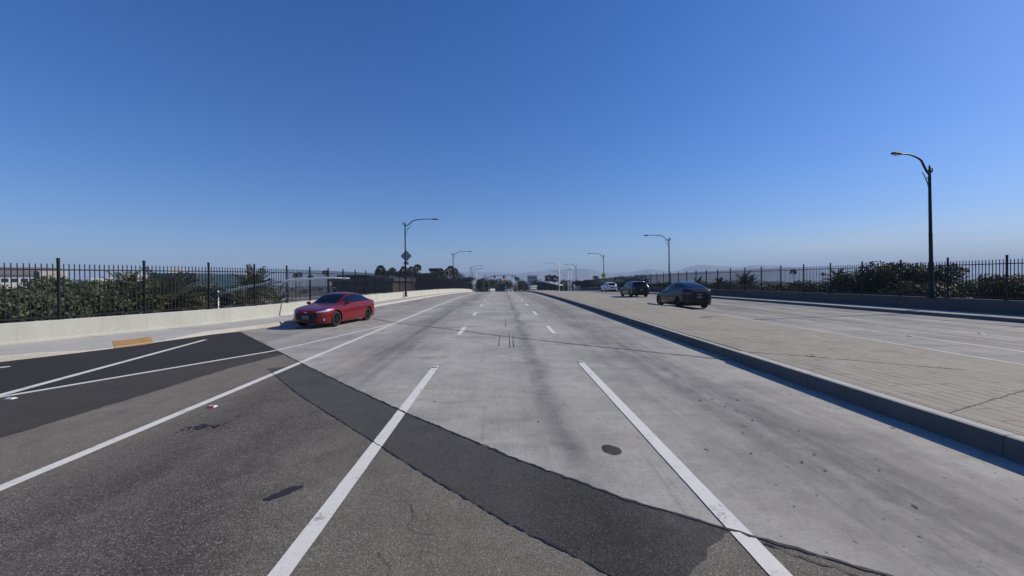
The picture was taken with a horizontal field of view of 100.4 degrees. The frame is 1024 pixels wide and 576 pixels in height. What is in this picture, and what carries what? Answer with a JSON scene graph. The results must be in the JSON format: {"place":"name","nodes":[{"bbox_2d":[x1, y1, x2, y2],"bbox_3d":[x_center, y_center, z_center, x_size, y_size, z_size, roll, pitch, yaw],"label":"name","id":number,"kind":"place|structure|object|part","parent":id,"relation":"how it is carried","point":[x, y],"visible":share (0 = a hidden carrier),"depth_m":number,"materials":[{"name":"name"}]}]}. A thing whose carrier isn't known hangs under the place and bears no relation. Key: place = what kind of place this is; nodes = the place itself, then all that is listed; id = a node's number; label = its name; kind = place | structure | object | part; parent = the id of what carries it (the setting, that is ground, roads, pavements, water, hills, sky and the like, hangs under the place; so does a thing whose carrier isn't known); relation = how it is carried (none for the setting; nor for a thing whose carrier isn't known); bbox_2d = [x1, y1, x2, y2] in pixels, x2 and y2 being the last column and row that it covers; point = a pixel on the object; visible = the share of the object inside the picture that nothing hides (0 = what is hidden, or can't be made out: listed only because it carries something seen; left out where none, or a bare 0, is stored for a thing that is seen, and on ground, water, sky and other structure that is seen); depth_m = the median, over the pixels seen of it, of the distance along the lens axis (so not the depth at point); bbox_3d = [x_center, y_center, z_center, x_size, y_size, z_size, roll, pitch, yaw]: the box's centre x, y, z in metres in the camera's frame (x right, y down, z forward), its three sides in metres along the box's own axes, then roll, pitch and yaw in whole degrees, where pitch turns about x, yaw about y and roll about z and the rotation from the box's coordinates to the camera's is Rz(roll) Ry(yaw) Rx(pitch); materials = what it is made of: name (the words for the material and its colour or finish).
{"place":"outdoors","nodes":[
{"label":"outdoors","id":0,"kind":"place"},
{"bbox_2d":[119,274,147,287],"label":"building","id":1,"kind":"structure","parent":0,"point":[137,278],"depth_m":128.34,"materials":[{"name":"white paint"}]},
{"bbox_2d":[142,273,263,304],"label":"building","id":2,"kind":"structure","parent":0,"point":[197,275],"depth_m":145.27,"materials":[{"name":"grey glass"}]},
{"bbox_2d":[166,269,198,272],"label":"rooftop screen","id":3,"kind":"object","parent":2,"relation":"on","point":[179,270],"visible":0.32,"depth_m":141.95,"materials":[{"name":"white paint"}]},
{"bbox_2d":[0,291,467,355],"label":"sidewalk","id":4,"kind":"structure","parent":0,"point":[86,343],"depth_m":14.89,"materials":[{"name":"concrete"}]},
{"bbox_2d":[112,337,153,347],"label":"tactile paving","id":5,"kind":"structure","parent":4,"relation":"on","point":[136,341],"depth_m":14.18,"materials":[{"name":"concrete"}]},
{"bbox_2d":[402,218,438,296],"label":"street lamp","id":6,"kind":"object","parent":4,"relation":"on","point":[405,228],"visible":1,"depth_m":46.15,"materials":[{"name":"metal"}]},
{"bbox_2d":[401,251,410,260],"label":"warning sign","id":7,"kind":"object","parent":6,"relation":"attached to","point":[408,255],"visible":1,"depth_m":46.33,"materials":[{"name":"metal"}]},
{"bbox_2d":[0,0,1023,279],"label":"sky","id":8,"kind":"structure","parent":0,"point":[300,135],"materials":[{"name":"blue"}]},
{"bbox_2d":[512,282,517,291],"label":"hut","id":9,"kind":"object","parent":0,"point":[515,286],"visible":0.74,"depth_m":200.09,"materials":[{"name":"brick"}]},
{"bbox_2d":[35,291,1023,575],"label":"road","id":10,"kind":"structure","parent":0,"point":[541,399],"depth_m":6.17,"materials":[{"name":"concrete"}]},
{"bbox_2d":[0,332,283,437],"bbox_3d":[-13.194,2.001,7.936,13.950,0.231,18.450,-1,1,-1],"label":"dark asphalt","id":11,"kind":"structure","parent":10,"relation":"on","point":[19,374],"depth_m":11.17,"materials":[{"name":"black asphalt"}]},
{"bbox_2d":[0,291,469,361],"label":"kerb","id":12,"kind":"structure","parent":10,"relation":"on","point":[3,358],"depth_m":15.76,"materials":[{"name":"concrete"}]},
{"bbox_2d":[0,289,471,344],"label":"parapet wall","id":13,"kind":"structure","parent":10,"relation":"on","point":[26,332],"depth_m":16.42,"materials":[{"name":"concrete"}]},
{"bbox_2d":[0,258,471,320],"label":"picket fence","id":14,"kind":"object","parent":13,"relation":"on","point":[320,287],"visible":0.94,"depth_m":19.71,"materials":[{"name":"black metal"}]},
{"bbox_2d":[292,292,373,325],"bbox_3d":[-8.352,0.934,20.363,2.199,1.473,4.882,-1,1,8],"label":"sedan","id":15,"kind":"object","parent":10,"relation":"on","point":[334,308],"visible":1,"depth_m":19.37,"materials":[{"name":"red paint"}]},
{"bbox_3d":[-7.534,1.050,19.975,0.070,0.776,1.087,-1,1,8],"label":"front door","id":16,"kind":"part","parent":15,"relation":"part of","materials":[{"name":"red paint"}]},
{"bbox_3d":[-7.575,0.501,20.679,0.213,0.426,2.209,-1,1,8],"label":"side window","id":17,"kind":"part","parent":15,"relation":"part of","materials":[{"name":"black glass"}]},
{"bbox_3d":[-7.378,1.024,21.037,0.071,0.791,0.992,-1,1,8],"label":"rear door","id":18,"kind":"part","parent":15,"relation":"part of","materials":[{"name":"red paint"}]},
{"bbox_2d":[0,355,886,575],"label":"asphalt","id":19,"kind":"structure","parent":10,"relation":"on","point":[164,498],"depth_m":3.89,"materials":[{"name":"grey asphalt"}]},
{"bbox_2d":[268,364,728,575],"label":"asphalt patch","id":20,"kind":"object","parent":19,"relation":"on","point":[612,534],"visible":1,"depth_m":3.97,"materials":[{"name":"black asphalt"}]},
{"bbox_2d":[476,267,513,291],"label":"signal mast","id":21,"kind":"object","parent":10,"relation":"on","point":[492,276],"visible":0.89,"depth_m":181.77,"materials":[{"name":"metal"}]},
{"bbox_2d":[497,284,505,291],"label":"truck","id":22,"kind":"object","parent":10,"relation":"on","point":[501,287],"visible":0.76,"depth_m":155.36,"materials":[{"name":"black paint"}]},
{"bbox_2d":[0,292,1022,575],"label":"lane markings","id":23,"kind":"object","parent":10,"relation":"on","point":[292,556],"visible":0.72,"depth_m":4.67,"materials":[{"name":"paint"}]},
{"bbox_2d":[176,361,917,518],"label":"tar stains","id":24,"kind":"object","parent":10,"relation":"on","point":[288,490],"visible":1,"depth_m":4.19,"materials":[{"name":"black asphalt"}]},
{"bbox_2d":[537,281,561,290],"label":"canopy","id":25,"kind":"object","parent":10,"relation":"on","point":[543,285],"visible":0.67,"depth_m":165.34,"materials":[{"name":"metal"}]},
{"bbox_2d":[241,319,893,575],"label":"pavement cracks","id":26,"kind":"object","parent":10,"relation":"on","point":[746,534],"visible":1,"depth_m":3.82,"materials":[{"name":"black asphalt"}]},
{"bbox_2d":[601,282,616,291],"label":"hatchback","id":27,"kind":"object","parent":10,"relation":"on","point":[609,286],"visible":1,"depth_m":72.90,"materials":[{"name":"white paint"}]},
{"bbox_2d":[602,445,621,454],"bbox_3d":[1.183,1.920,5.069,0.217,0.004,0.313,-1,1,-1],"label":"asphalt plug","id":28,"kind":"object","parent":10,"relation":"on","point":[612,450],"visible":1,"depth_m":5.07,"materials":[{"name":"black asphalt"}]},
{"bbox_2d":[620,281,648,296],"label":"crossover","id":29,"kind":"object","parent":10,"relation":"on","point":[632,288],"visible":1,"depth_m":45.23,"materials":[{"name":"grey paint"}]},
{"bbox_2d":[634,282,645,285],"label":"rear window","id":30,"kind":"structure","parent":29,"relation":"in","point":[636,283],"depth_m":45.16,"materials":[{"name":"black glass"}]},
{"bbox_2d":[656,282,710,307],"bbox_3d":[11.480,0.426,28.880,2.318,1.722,4.760,-1,1,-4],"label":"sedan","id":31,"kind":"object","parent":10,"relation":"on","point":[679,294],"visible":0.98,"depth_m":27.04,"materials":[{"name":"black paint"}]},
{"bbox_2d":[662,291,669,302],"bbox_3d":[10.539,0.593,29.132,0.076,0.839,1.091,-1,1,-4],"label":"front door","id":32,"kind":"structure","parent":31,"relation":"in","point":[665,298],"depth_m":29.13,"materials":[{"name":"black paint"}]},
{"bbox_2d":[669,290,676,302],"bbox_3d":[10.614,0.572,28.110,0.077,0.886,0.958,-1,1,-4],"label":"rear door","id":33,"kind":"structure","parent":31,"relation":"in","point":[672,296],"depth_m":28.13,"materials":[{"name":"black paint"}]},
{"bbox_2d":[665,284,683,290],"bbox_3d":[10.740,-0.019,28.395,0.233,0.549,2.512,-1,1,-4],"label":"side window","id":34,"kind":"structure","parent":31,"relation":"in","point":[676,286],"depth_m":28.20,"materials":[{"name":"black glass"}]},
{"bbox_2d":[679,282,703,287],"bbox_3d":[11.575,-0.203,27.494,1.163,0.390,1.256,-1,1,-4],"label":"rear window","id":35,"kind":"structure","parent":31,"relation":"in","point":[688,284],"depth_m":27.33,"materials":[{"name":"black glass"}]},
{"bbox_2d":[520,290,1023,464],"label":"kerb face","id":36,"kind":"object","parent":10,"relation":"on","point":[982,439],"visible":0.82,"depth_m":6.94},
{"bbox_2d":[535,290,1023,441],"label":"kerb","id":37,"kind":"structure","parent":10,"relation":"on","point":[963,420],"depth_m":7.14,"materials":[{"name":"concrete"}]},
{"bbox_2d":[569,290,1023,318],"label":"kerb","id":38,"kind":"structure","parent":10,"relation":"on","point":[882,308],"depth_m":22.88,"materials":[{"name":"concrete"}]},
{"bbox_2d":[571,287,1023,315],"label":"parapet wall","id":39,"kind":"structure","parent":10,"relation":"on","point":[1008,307],"depth_m":24.75,"materials":[{"name":"grey concrete"}]},
{"bbox_2d":[587,253,603,283],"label":"street lamp","id":40,"kind":"object","parent":39,"relation":"on","point":[603,261],"visible":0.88,"depth_m":90.38,"materials":[{"name":"metal"}]},
{"bbox_2d":[643,235,670,278],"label":"street lamp","id":41,"kind":"object","parent":39,"relation":"on","point":[668,253],"visible":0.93,"depth_m":56.41,"materials":[{"name":"metal"}]},
{"bbox_2d":[572,255,1023,299],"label":"picket fence","id":42,"kind":"object","parent":39,"relation":"on","point":[762,278],"visible":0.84,"depth_m":28.46,"materials":[{"name":"black metal"}]},
{"bbox_2d":[891,151,935,297],"bbox_3d":[20.597,-3.151,21.864,3.694,7.467,0.370,-3,1,-23],"label":"street lamp","id":43,"kind":"object","parent":39,"relation":"on","point":[931,288],"visible":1,"depth_m":22.40,"materials":[{"name":"metal"}]},
{"bbox_2d":[527,275,536,287],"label":"building","id":44,"kind":"structure","parent":0,"point":[530,278],"depth_m":700.85,"materials":[{"name":"grey concrete"}]},
{"bbox_2d":[67,265,1023,286],"bbox_3d":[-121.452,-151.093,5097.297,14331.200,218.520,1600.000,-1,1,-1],"label":"hills","id":45,"kind":"structure","parent":0,"point":[571,275],"depth_m":4970.93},
{"bbox_2d":[268,281,991,297],"bbox_3d":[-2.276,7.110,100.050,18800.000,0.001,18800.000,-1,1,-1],"label":"ground","id":46,"kind":"structure","parent":0,"point":[414,290],"depth_m":589.08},
{"bbox_2d":[0,267,61,288],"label":"building","id":47,"kind":"structure","parent":46,"relation":"on","point":[14,277],"depth_m":117.88,"materials":[{"name":"white paint"}]},
{"bbox_2d":[0,285,94,322],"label":"shrub","id":48,"kind":"object","parent":46,"relation":"on","point":[14,305],"visible":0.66,"depth_m":16.39,"materials":[{"name":"green plant"}]},
{"bbox_2d":[2,286,119,321],"bbox_3d":[-19.413,4.011,17.886,4.628,8.251,3.255,-1,1,-1],"label":"shrub","id":49,"kind":"object","parent":46,"relation":"on","point":[44,290],"visible":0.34,"depth_m":17.97,"materials":[{"name":"green plant"}]},
{"bbox_2d":[24,274,117,295],"bbox_3d":[-19.948,3.746,19.525,2.561,8.753,3.066,-1,1,-1],"label":"shrub","id":50,"kind":"object","parent":46,"relation":"on","point":[38,281],"visible":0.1,"depth_m":18.92,"materials":[{"name":"green plant"}]},
{"bbox_2d":[91,278,117,284],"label":"building","id":51,"kind":"structure","parent":46,"relation":"on","point":[102,279],"depth_m":146.19,"materials":[{"name":"white paint"}]},
{"bbox_2d":[55,286,159,318],"bbox_3d":[-18.454,4.010,19.466,3.702,8.208,2.758,-1,1,-1],"label":"shrub","id":52,"kind":"object","parent":46,"relation":"on","point":[120,301],"visible":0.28,"depth_m":19.06,"materials":[{"name":"green plant"}]},
{"bbox_2d":[98,271,154,295],"bbox_3d":[-19.415,3.595,21.659,3.058,9.005,2.874,0,1,11],"label":"palm tree","id":53,"kind":"object","parent":46,"relation":"on","point":[124,278],"visible":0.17,"depth_m":21.18,"materials":[{"name":"green plant"}]},
{"bbox_2d":[101,287,173,315],"bbox_3d":[-17.740,4.015,20.325,3.059,8.153,2.856,-1,1,-1],"label":"shrub","id":54,"kind":"object","parent":46,"relation":"on","point":[150,302],"visible":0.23,"depth_m":19.76,"materials":[{"name":"green plant"}]},
{"bbox_2d":[120,267,219,313],"bbox_3d":[-17.158,3.526,21.350,4.610,9.101,4.355,-1,1,-38],"label":"bush","id":55,"kind":"object","parent":46,"relation":"on","point":[169,287],"visible":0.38,"depth_m":20.76,"materials":[{"name":"green plant"}]},
{"bbox_2d":[153,294,213,310],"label":"shrub","id":56,"kind":"object","parent":46,"relation":"on","point":[194,302],"visible":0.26,"depth_m":21.35,"materials":[{"name":"green plant"}]},
{"bbox_2d":[186,276,221,297],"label":"shrub","id":57,"kind":"object","parent":46,"relation":"on","point":[197,287],"visible":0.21,"depth_m":29.46,"materials":[{"name":"green plant"}]},
{"bbox_2d":[191,287,234,308],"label":"shrub","id":58,"kind":"object","parent":46,"relation":"on","point":[219,289],"visible":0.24,"depth_m":25.18,"materials":[{"name":"green plant"}]},
{"bbox_2d":[215,282,267,307],"bbox_3d":[-15.571,3.817,24.607,2.892,8.420,3.199,-1,1,-1],"label":"bush","id":59,"kind":"object","parent":46,"relation":"on","point":[249,293],"visible":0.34,"depth_m":24.45,"materials":[{"name":"green plant"}]},
{"bbox_2d":[224,264,281,305],"bbox_3d":[-16.141,3.262,26.632,3.435,9.500,3.472,-1,1,-1],"label":"palm tree","id":60,"kind":"object","parent":46,"relation":"on","point":[251,269],"visible":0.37,"depth_m":26.30,"materials":[{"name":"green plant"}]},
{"bbox_2d":[259,283,294,304],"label":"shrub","id":61,"kind":"object","parent":46,"relation":"on","point":[277,295],"visible":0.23,"depth_m":29.49,"materials":[{"name":"green plant"}]},
{"bbox_2d":[217,277,349,307],"bbox_3d":[-12.396,3.721,23.252,7.149,8.564,0.181,-1,1,-1],"label":"mast arm pole","id":62,"kind":"object","parent":46,"relation":"on","point":[250,286],"visible":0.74,"depth_m":23.16,"materials":[{"name":"metal"}]},
{"bbox_2d":[329,278,413,293],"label":"building","id":63,"kind":"structure","parent":46,"relation":"on","point":[370,281],"depth_m":104.12,"materials":[{"name":"glass"}]},
{"bbox_2d":[396,271,422,277],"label":"tree","id":64,"kind":"object","parent":46,"relation":"on","point":[402,273],"visible":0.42,"depth_m":148.02,"materials":[{"name":"green plant"}]},
{"bbox_2d":[407,266,416,274],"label":"fan palm","id":65,"kind":"object","parent":46,"relation":"on","point":[413,270],"visible":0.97,"depth_m":143.83,"materials":[{"name":"green plant"}]},
{"bbox_2d":[414,264,421,290],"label":"fan palm","id":66,"kind":"object","parent":46,"relation":"on","point":[418,266],"visible":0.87,"depth_m":158.78,"materials":[{"name":"green plant"}]},
{"bbox_2d":[418,272,434,281],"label":"tree","id":67,"kind":"object","parent":46,"relation":"on","point":[426,274],"visible":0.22,"depth_m":158.40,"materials":[{"name":"green plant"}]},
{"bbox_2d":[429,268,439,276],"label":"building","id":68,"kind":"structure","parent":46,"relation":"on","point":[432,270],"depth_m":198.53,"materials":[{"name":"brick"}]},
{"bbox_2d":[428,271,448,278],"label":"tree","id":69,"kind":"object","parent":46,"relation":"on","point":[440,274],"visible":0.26,"depth_m":138.40,"materials":[{"name":"green plant"}]},
{"bbox_2d":[444,266,455,288],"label":"fan palm","id":70,"kind":"object","parent":46,"relation":"on","point":[449,269],"visible":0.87,"depth_m":149.13,"materials":[{"name":"green plant"}]},
{"bbox_2d":[443,270,464,279],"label":"tree","id":71,"kind":"object","parent":46,"relation":"on","point":[458,276],"visible":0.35,"depth_m":148.05,"materials":[{"name":"green plant"}]},
{"bbox_2d":[461,276,475,282],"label":"tree","id":72,"kind":"object","parent":46,"relation":"on","point":[468,279],"visible":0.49,"depth_m":188.11,"materials":[{"name":"green plant"}]},
{"bbox_2d":[476,278,485,291],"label":"tree","id":73,"kind":"object","parent":46,"relation":"on","point":[480,284],"visible":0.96,"depth_m":174.86,"materials":[{"name":"green plant"}]},
{"bbox_2d":[484,278,490,291],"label":"tree","id":74,"kind":"object","parent":46,"relation":"on","point":[487,284],"visible":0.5,"depth_m":182.83,"materials":[{"name":"green plant"}]},
{"bbox_2d":[486,279,498,288],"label":"tree","id":75,"kind":"object","parent":46,"relation":"on","point":[493,283],"visible":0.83,"depth_m":213.47,"materials":[{"name":"green plant"}]},
{"bbox_2d":[493,281,503,291],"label":"tree","id":76,"kind":"object","parent":46,"relation":"on","point":[495,287],"visible":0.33,"depth_m":239.14,"materials":[{"name":"green plant"}]},
{"bbox_2d":[504,279,512,288],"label":"tree","id":77,"kind":"object","parent":46,"relation":"on","point":[508,283],"visible":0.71,"depth_m":249.02,"materials":[{"name":"green plant"}]},
{"bbox_2d":[516,279,524,291],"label":"tree","id":78,"kind":"object","parent":46,"relation":"on","point":[520,287],"visible":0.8,"depth_m":233.77,"materials":[{"name":"green plant"}]},
{"bbox_2d":[522,280,529,290],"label":"tree","id":79,"kind":"object","parent":46,"relation":"on","point":[526,284],"visible":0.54,"depth_m":248.89,"materials":[{"name":"green plant"}]},
{"bbox_2d":[530,279,541,289],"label":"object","id":80,"kind":"object","parent":46,"relation":"on","point":[533,283],"visible":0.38,"depth_m":269.12,"materials":[{"name":"white concrete"}]},
{"bbox_2d":[544,275,552,281],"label":"fan palm","id":81,"kind":"object","parent":46,"relation":"on","point":[548,277],"visible":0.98,"depth_m":234.73,"materials":[{"name":"green plant"}]},
{"bbox_2d":[551,275,557,282],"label":"fan palm","id":82,"kind":"object","parent":46,"relation":"on","point":[554,277],"visible":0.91,"depth_m":234.99,"materials":[{"name":"green plant"}]},
{"bbox_2d":[560,280,569,290],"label":"tree","id":83,"kind":"object","parent":46,"relation":"on","point":[565,287],"visible":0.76,"depth_m":214.41,"materials":[{"name":"green plant"}]},
{"bbox_2d":[615,274,648,285],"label":"tree","id":84,"kind":"object","parent":46,"relation":"on","point":[631,278],"visible":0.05,"depth_m":82.50,"materials":[{"name":"green plant"}]},
{"bbox_2d":[265,278,1020,293],"bbox_3d":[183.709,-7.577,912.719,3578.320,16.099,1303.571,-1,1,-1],"label":"woodland","id":85,"kind":"object","parent":46,"relation":"on","point":[474,285],"visible":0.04,"depth_m":562.68,"materials":[{"name":"green plant"}]},
{"bbox_2d":[708,284,726,288],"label":"shrub","id":86,"kind":"object","parent":46,"relation":"on","point":[715,286],"visible":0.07,"depth_m":49.61,"materials":[{"name":"green plant"}]},
{"bbox_2d":[719,283,763,290],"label":"shrub","id":87,"kind":"object","parent":46,"relation":"on","point":[752,287],"visible":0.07,"depth_m":43.75,"materials":[{"name":"green plant"}]},
{"bbox_2d":[731,270,754,286],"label":"palm tree","id":88,"kind":"object","parent":46,"relation":"on","point":[743,279],"visible":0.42,"depth_m":50.44,"materials":[{"name":"green plant"}]},
{"bbox_2d":[764,281,812,291],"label":"shrub","id":89,"kind":"object","parent":46,"relation":"on","point":[773,288],"visible":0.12,"depth_m":38.26,"materials":[{"name":"green plant"}]},
{"bbox_2d":[787,280,867,293],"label":"shrub","id":90,"kind":"object","parent":46,"relation":"on","point":[843,290],"visible":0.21,"depth_m":32.78,"materials":[{"name":"green plant"}]},
{"bbox_2d":[820,269,850,286],"bbox_3d":[26.450,2.942,34.627,2.692,9.081,2.758,0,1,28],"label":"palm tree","id":91,"kind":"object","parent":46,"relation":"on","point":[832,275],"visible":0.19,"depth_m":34.59,"materials":[{"name":"green plant"}]},
{"bbox_2d":[831,261,924,294],"bbox_3d":[26.800,2.768,31.529,5.616,9.533,4.986,-1,1,-1],"label":"tree","id":92,"kind":"object","parent":46,"relation":"on","point":[868,275],"visible":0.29,"depth_m":30.28,"materials":[{"name":"green plant"}]},
{"bbox_2d":[872,279,972,298],"bbox_3d":[25.622,3.485,27.172,3.078,8.177,6.594,-1,1,-1],"label":"shrub","id":93,"kind":"object","parent":46,"relation":"on","point":[922,290],"visible":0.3,"depth_m":26.32,"materials":[{"name":"green plant"}]},
{"bbox_2d":[883,261,975,298],"bbox_3d":[29.152,2.756,30.791,5.863,9.472,5.051,-1,1,-1],"label":"tree","id":94,"kind":"object","parent":46,"relation":"on","point":[922,275],"visible":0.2,"depth_m":29.20,"materials":[{"name":"green plant"}]},
{"bbox_2d":[946,280,1002,299],"bbox_3d":[31.358,3.448,29.961,3.997,8.059,3.156,-1,1,-1],"label":"shrub","id":95,"kind":"object","parent":46,"relation":"on","point":[965,285],"visible":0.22,"depth_m":28.89,"materials":[{"name":"green plant"}]},
{"bbox_2d":[976,273,1023,300],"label":"shrub","id":96,"kind":"object","parent":46,"relation":"on","point":[1001,285],"visible":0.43,"depth_m":28.32,"materials":[{"name":"green plant"}]},
{"bbox_2d":[525,290,1023,435],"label":"median paving","id":97,"kind":"structure","parent":0,"point":[943,387],"depth_m":8.79,"materials":[{"name":"grey concrete"}]},
{"bbox_2d":[643,326,1023,457],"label":"median cracks","id":98,"kind":"object","parent":97,"relation":"on","point":[926,366],"visible":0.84,"depth_m":6.29,"materials":[{"name":"grey concrete"}]},
{"bbox_2d":[617,290,1023,317],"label":"sidewalk","id":99,"kind":"structure","parent":0,"point":[968,313],"depth_m":23.47,"materials":[{"name":"concrete"}]},
{"label":"parking lot","id":100,"kind":"structure","parent":0,"visible":0},
{"bbox_2d":[34,271,39,281],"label":"building","id":101,"kind":"structure","parent":100,"relation":"on","point":[37,274],"depth_m":109.14,"materials":[{"name":"beige glass"}]},
{"bbox_2d":[40,271,66,284],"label":"building","id":102,"kind":"structure","parent":100,"relation":"on","point":[44,273],"depth_m":109.33,"materials":[{"name":"beige paint"}]},
{"bbox_2d":[339,275,382,277],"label":"roof block","id":103,"kind":"structure","parent":100,"relation":"on","point":[364,276],"depth_m":109.28,"materials":[{"name":"grey"}]},
{"bbox_2d":[376,265,384,271],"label":"fan palm","id":104,"kind":"object","parent":100,"relation":"on","point":[381,267],"visible":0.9,"depth_m":148.59,"materials":[{"name":"green plant"}]},
{"bbox_2d":[374,270,391,277],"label":"tree","id":105,"kind":"object","parent":100,"relation":"on","point":[378,272],"visible":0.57,"depth_m":147.57,"materials":[{"name":"green plant"}]},
{"bbox_2d":[388,267,396,273],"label":"fan palm","id":106,"kind":"object","parent":100,"relation":"on","point":[392,270],"visible":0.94,"depth_m":138.97,"materials":[{"name":"green plant"}]}
]}

